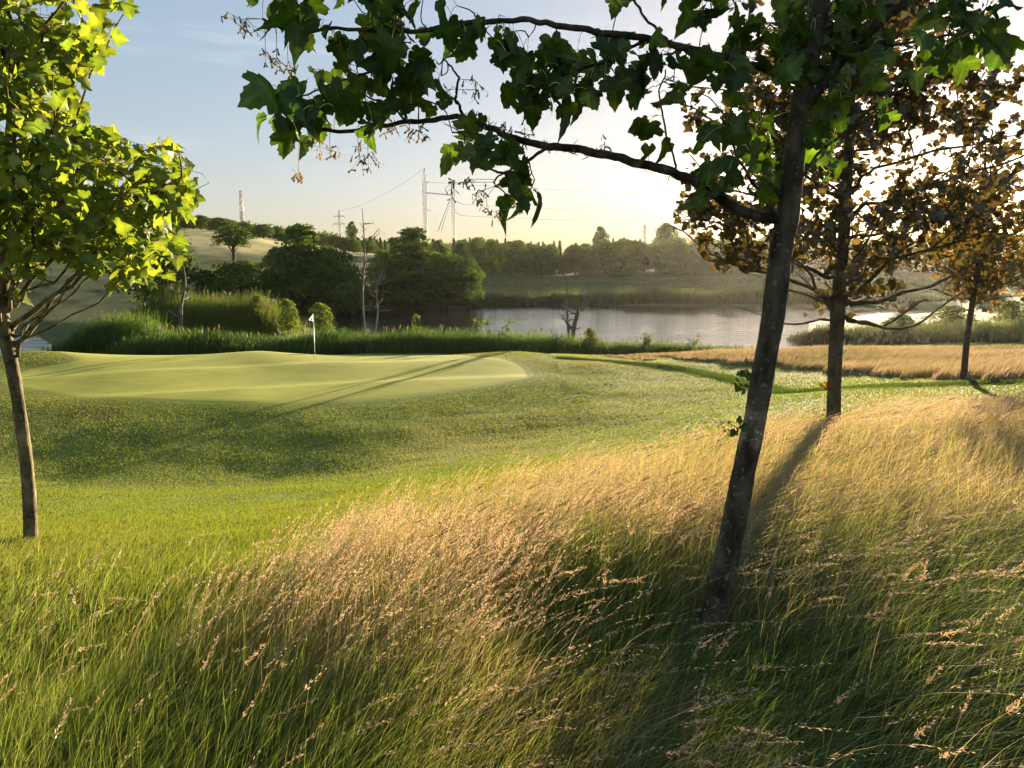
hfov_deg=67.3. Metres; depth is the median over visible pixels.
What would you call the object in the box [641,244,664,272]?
broadleaf tree
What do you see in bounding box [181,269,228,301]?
shrub
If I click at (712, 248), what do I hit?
broadleaf tree
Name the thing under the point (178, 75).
sky
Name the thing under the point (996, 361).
meadow grass
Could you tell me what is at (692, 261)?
broadleaf tree
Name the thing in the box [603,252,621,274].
broadleaf tree
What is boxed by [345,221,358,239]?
broadleaf tree
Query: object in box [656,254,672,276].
broadleaf tree
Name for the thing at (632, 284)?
meadow
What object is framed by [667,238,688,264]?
broadleaf tree
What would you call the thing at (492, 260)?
broadleaf tree
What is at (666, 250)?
broadleaf tree
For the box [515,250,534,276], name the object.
broadleaf tree
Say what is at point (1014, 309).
shrub
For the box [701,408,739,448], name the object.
sapling
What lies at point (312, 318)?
golf flag
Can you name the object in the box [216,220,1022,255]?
wood
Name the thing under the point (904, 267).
bush
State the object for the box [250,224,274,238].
broadleaf tree
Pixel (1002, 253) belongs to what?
broadleaf tree
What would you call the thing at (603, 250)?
broadleaf tree
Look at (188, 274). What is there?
broadleaf tree
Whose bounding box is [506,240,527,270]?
broadleaf tree
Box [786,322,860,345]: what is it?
reed tuft
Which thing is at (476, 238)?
broadleaf tree
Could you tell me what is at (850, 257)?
broadleaf tree
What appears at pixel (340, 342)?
bank reeds
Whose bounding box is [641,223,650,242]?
lattice pylon
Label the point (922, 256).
broadleaf tree
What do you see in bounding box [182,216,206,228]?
broadleaf tree
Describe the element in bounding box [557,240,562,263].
spruce tree
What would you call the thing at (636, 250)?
broadleaf tree
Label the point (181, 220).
broadleaf tree
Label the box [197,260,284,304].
shrub
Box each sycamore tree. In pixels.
[0,0,208,539]
[221,0,1023,638]
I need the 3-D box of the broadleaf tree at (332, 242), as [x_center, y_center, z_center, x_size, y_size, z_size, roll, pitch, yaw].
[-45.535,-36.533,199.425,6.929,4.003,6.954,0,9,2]
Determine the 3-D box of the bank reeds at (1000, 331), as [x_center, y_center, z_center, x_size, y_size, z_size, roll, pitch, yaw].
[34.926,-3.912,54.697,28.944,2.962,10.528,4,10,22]
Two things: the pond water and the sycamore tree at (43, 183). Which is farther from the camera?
the pond water
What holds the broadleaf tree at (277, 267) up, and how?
on the ground at (202, 248)
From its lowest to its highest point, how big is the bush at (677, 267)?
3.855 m
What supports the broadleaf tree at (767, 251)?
on the ground at (202, 248)
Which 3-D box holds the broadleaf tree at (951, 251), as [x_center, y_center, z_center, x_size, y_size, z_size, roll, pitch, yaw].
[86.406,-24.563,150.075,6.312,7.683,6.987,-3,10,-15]
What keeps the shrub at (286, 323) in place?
on the ground at (202, 248)
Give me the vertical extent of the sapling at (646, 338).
1.860 m
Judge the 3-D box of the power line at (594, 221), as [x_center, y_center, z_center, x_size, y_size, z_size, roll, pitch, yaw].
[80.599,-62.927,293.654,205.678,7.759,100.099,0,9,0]
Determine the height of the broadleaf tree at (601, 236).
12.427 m
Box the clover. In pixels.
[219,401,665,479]
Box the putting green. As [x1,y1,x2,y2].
[0,351,526,402]
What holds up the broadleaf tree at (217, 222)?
on the ground at (202, 248)
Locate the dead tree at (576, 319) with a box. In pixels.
[557,272,589,339]
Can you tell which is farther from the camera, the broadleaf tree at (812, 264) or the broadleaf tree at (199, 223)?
the broadleaf tree at (199, 223)
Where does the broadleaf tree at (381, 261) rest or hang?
on the ground at (202, 248)
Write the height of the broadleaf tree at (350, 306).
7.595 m
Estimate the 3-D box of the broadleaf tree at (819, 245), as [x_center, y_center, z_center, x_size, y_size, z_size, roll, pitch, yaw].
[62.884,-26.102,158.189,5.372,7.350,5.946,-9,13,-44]
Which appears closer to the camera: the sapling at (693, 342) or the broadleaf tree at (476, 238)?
the sapling at (693, 342)
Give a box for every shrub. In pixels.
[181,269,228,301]
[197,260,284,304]
[246,294,266,326]
[277,299,300,333]
[308,302,335,333]
[361,288,380,302]
[582,328,599,352]
[881,314,915,325]
[916,305,978,324]
[991,300,1023,323]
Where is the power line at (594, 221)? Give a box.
[475,216,947,225]
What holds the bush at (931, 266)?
on the ground at (202, 248)
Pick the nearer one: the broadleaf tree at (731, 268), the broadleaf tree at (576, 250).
the broadleaf tree at (731, 268)
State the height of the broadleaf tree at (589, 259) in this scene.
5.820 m
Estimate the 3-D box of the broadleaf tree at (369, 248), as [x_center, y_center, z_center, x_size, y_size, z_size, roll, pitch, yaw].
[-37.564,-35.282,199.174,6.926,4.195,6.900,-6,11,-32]
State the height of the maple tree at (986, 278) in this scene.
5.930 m
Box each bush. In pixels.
[604,258,634,275]
[666,260,692,275]
[856,257,875,270]
[894,256,927,272]
[926,259,953,273]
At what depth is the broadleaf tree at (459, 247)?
179.69 m
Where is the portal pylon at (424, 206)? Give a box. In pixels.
[422,168,461,242]
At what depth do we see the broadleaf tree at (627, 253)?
173.61 m
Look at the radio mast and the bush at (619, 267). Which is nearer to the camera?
the bush at (619, 267)
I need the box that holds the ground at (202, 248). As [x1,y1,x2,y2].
[0,216,1023,767]
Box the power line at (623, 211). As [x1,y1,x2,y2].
[465,204,868,212]
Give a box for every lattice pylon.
[333,210,344,236]
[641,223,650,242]
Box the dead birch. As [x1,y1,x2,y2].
[345,209,393,335]
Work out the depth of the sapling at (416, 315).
48.78 m
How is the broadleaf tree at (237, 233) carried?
on the ground at (202, 248)
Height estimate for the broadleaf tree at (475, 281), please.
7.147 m
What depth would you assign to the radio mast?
390.35 m
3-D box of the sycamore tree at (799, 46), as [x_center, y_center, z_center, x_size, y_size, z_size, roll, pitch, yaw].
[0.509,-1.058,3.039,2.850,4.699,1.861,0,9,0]
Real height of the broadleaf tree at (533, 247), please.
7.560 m
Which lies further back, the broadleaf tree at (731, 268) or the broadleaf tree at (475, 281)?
the broadleaf tree at (731, 268)
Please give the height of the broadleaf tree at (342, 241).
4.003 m
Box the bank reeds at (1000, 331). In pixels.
[843,316,1023,346]
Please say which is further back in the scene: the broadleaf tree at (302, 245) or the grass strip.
the broadleaf tree at (302, 245)
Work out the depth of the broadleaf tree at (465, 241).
197.53 m
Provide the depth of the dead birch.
52.05 m
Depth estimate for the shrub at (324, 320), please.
57.72 m
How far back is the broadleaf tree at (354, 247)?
190.12 m
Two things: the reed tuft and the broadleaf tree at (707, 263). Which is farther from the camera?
the broadleaf tree at (707, 263)
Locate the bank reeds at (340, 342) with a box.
[94,321,755,354]
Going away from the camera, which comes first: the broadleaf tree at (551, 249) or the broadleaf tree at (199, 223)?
the broadleaf tree at (551, 249)
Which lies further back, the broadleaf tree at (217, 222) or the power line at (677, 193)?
the power line at (677, 193)
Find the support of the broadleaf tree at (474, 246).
on the ground at (202, 248)
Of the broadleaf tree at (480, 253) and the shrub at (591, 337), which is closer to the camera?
the shrub at (591, 337)
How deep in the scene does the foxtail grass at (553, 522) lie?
4.00 m
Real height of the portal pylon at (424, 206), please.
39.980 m
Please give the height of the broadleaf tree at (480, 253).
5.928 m
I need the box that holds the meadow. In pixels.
[482,275,1023,300]
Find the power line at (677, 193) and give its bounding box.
[433,182,1023,195]
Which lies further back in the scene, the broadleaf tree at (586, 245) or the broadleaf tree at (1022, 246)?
the broadleaf tree at (586, 245)
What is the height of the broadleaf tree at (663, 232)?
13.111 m
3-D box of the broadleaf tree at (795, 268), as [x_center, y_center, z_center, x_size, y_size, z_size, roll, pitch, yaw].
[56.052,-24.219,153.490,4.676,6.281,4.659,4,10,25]
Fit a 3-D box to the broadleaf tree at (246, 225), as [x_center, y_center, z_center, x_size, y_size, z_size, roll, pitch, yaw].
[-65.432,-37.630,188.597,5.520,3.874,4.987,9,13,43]
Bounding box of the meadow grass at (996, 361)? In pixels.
[602,343,1023,379]
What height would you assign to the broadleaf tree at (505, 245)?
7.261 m
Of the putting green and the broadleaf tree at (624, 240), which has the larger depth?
the broadleaf tree at (624, 240)
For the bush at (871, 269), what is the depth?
156.09 m
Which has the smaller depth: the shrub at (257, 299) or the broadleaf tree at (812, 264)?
the shrub at (257, 299)
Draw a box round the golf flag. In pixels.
[309,314,314,353]
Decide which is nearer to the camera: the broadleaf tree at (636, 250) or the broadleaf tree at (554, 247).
the broadleaf tree at (636, 250)
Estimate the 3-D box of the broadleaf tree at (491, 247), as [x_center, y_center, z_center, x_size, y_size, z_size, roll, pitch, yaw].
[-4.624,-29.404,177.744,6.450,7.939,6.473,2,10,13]
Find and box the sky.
[0,0,1023,253]
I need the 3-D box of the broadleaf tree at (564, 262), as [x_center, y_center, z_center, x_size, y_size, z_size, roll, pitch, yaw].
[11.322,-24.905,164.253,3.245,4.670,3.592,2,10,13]
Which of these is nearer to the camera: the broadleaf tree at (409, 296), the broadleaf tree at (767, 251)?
the broadleaf tree at (409, 296)
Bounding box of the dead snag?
[168,261,195,332]
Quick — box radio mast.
[239,190,244,221]
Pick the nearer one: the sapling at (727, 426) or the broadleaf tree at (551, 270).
the sapling at (727, 426)
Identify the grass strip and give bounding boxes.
[548,356,1023,394]
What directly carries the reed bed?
on the ground at (202, 248)
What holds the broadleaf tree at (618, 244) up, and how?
on the ground at (202, 248)
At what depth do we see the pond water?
77.39 m
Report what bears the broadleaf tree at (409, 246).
on the ground at (202, 248)
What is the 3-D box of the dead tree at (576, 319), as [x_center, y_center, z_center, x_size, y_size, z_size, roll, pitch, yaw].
[3.605,-4.246,48.179,2.040,5.472,2.678,5,10,26]
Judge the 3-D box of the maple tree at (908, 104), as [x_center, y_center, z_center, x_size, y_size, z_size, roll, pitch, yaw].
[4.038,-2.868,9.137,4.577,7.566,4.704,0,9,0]
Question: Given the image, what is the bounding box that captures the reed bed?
[116,280,308,335]
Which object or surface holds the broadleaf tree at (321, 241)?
on the ground at (202, 248)
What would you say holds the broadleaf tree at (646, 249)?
on the ground at (202, 248)
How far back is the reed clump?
49.08 m
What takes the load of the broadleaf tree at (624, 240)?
on the ground at (202, 248)
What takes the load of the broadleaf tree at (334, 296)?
on the ground at (202, 248)
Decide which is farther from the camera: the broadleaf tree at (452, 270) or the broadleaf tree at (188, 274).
the broadleaf tree at (452, 270)
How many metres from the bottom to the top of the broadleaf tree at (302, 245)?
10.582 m
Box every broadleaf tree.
[114,229,207,303]
[177,215,183,226]
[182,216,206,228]
[190,214,211,229]
[204,217,234,230]
[210,225,257,260]
[239,223,257,234]
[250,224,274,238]
[254,246,317,309]
[267,227,285,240]
[268,223,333,315]
[287,245,372,316]
[312,233,330,246]
[323,235,342,248]
[327,262,370,313]
[336,237,351,250]
[341,239,363,252]
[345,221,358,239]
[358,240,379,253]
[365,249,395,292]
[367,257,452,309]
[384,227,446,306]
[416,253,477,308]
[428,240,447,262]
[450,239,470,258]
[452,241,470,259]
[453,257,485,307]
[467,239,483,248]
[467,242,480,259]
[469,237,485,245]
[469,248,488,269]
[481,240,504,267]
[481,255,500,273]
[496,243,509,267]
[499,248,522,275]
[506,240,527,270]
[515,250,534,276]
[528,244,543,275]
[528,246,555,275]
[542,257,556,275]
[544,245,561,274]
[548,244,561,259]
[557,257,572,274]
[563,244,584,275]
[578,252,601,275]
[581,243,592,251]
[591,225,609,252]
[593,240,611,270]
[595,241,617,273]
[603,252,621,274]
[612,240,624,257]
[614,237,633,252]
[621,240,645,267]
[625,242,649,273]
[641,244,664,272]
[641,246,649,269]
[650,223,678,254]
[654,246,674,268]
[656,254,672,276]
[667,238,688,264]
[681,242,705,275]
[696,258,713,275]
[705,242,718,268]
[715,241,745,275]
[760,250,768,270]
[791,248,802,275]
[796,246,820,275]
[816,242,834,268]
[848,244,859,262]
[919,252,932,272]
[932,242,968,271]
[996,247,1015,267]
[1012,241,1023,271]
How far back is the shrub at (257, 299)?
60.49 m
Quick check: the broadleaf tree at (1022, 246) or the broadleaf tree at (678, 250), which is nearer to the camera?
the broadleaf tree at (1022, 246)
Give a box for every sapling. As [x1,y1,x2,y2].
[412,313,422,330]
[471,317,484,332]
[484,316,513,341]
[640,328,652,346]
[689,333,700,346]
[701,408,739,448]
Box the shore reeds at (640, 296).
[364,284,947,306]
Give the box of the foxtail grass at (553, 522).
[370,397,1021,632]
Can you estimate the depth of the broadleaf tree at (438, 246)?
175.38 m
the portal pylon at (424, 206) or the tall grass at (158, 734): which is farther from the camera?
the portal pylon at (424, 206)
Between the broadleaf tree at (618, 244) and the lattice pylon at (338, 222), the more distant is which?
the lattice pylon at (338, 222)
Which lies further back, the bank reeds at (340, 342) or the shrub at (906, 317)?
the shrub at (906, 317)
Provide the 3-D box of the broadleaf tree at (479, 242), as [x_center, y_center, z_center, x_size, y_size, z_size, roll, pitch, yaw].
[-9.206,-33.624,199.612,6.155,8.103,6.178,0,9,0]
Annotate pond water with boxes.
[0,305,926,352]
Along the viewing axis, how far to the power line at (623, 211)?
314.72 m
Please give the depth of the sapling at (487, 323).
47.55 m
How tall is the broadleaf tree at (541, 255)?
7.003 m
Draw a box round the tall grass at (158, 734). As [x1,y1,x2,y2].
[0,392,1023,767]
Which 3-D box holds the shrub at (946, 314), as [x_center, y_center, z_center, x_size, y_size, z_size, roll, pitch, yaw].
[36.518,-5.385,63.962,3.918,2.302,4.518,-3,10,-15]
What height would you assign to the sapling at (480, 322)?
2.427 m
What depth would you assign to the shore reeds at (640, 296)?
102.32 m
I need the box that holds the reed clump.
[39,303,184,353]
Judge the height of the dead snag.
6.444 m
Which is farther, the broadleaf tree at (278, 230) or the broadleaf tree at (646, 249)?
the broadleaf tree at (278, 230)
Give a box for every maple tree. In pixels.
[667,0,1023,422]
[910,145,1023,377]
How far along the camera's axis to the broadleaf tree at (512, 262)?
162.72 m

